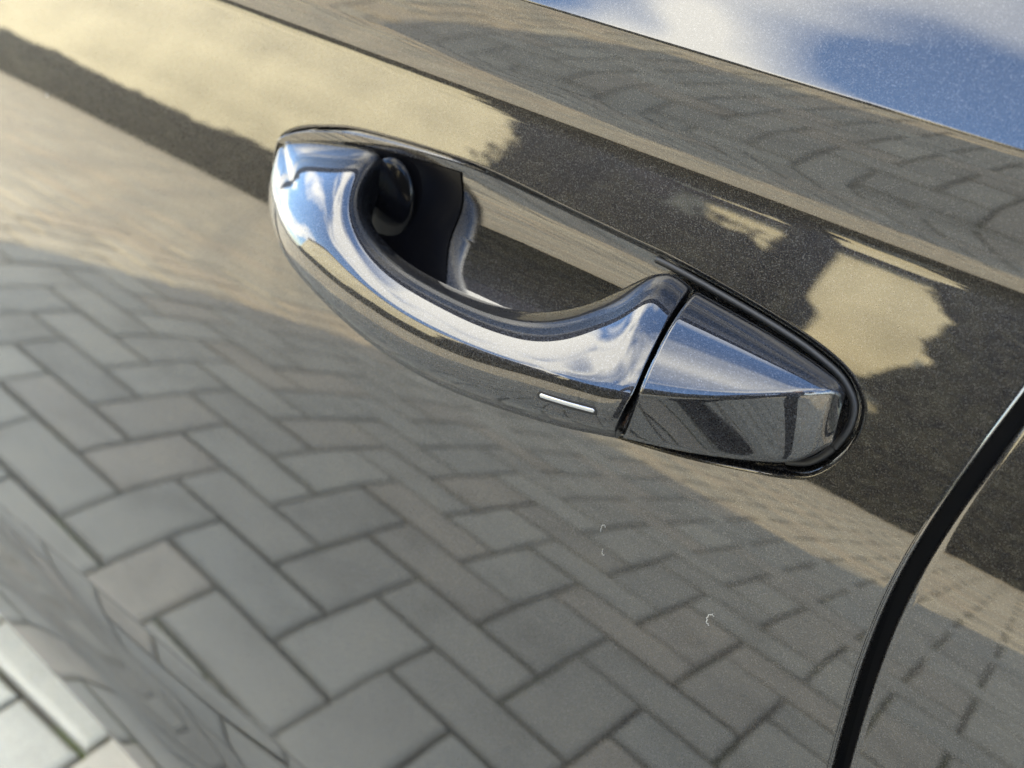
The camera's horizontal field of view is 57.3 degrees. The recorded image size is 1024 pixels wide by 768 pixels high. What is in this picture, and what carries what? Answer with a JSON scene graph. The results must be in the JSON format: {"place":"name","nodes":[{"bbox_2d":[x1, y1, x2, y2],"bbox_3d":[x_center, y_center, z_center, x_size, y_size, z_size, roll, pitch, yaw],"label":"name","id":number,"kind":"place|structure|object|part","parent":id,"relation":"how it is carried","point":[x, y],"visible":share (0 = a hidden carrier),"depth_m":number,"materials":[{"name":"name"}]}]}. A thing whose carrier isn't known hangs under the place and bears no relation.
{"place":"outdoors","nodes":[
{"label":"outdoors","id":0,"kind":"place"},
{"bbox_2d":[0,617,137,767],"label":"paving","id":1,"kind":"structure","parent":0,"point":[47,720],"depth_m":0.94,"materials":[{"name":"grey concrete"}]},
{"bbox_2d":[0,0,1023,767],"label":"parked car","id":2,"kind":"object","parent":1,"relation":"on","point":[376,376],"visible":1,"depth_m":0.31,"materials":[{"name":"black paint"}]},
{"bbox_3d":[-0.234,-0.072,0.522,1.067,0.713,0.165,28,35,26],"label":"front door","id":3,"kind":"part","parent":2,"relation":"part of","materials":[{"name":"black paint"}]},
{"bbox_3d":[0.508,0.340,0.069,1.032,0.713,0.172,31,37,31],"label":"rear door","id":4,"kind":"part","parent":2,"relation":"part of","materials":[{"name":"black paint"}]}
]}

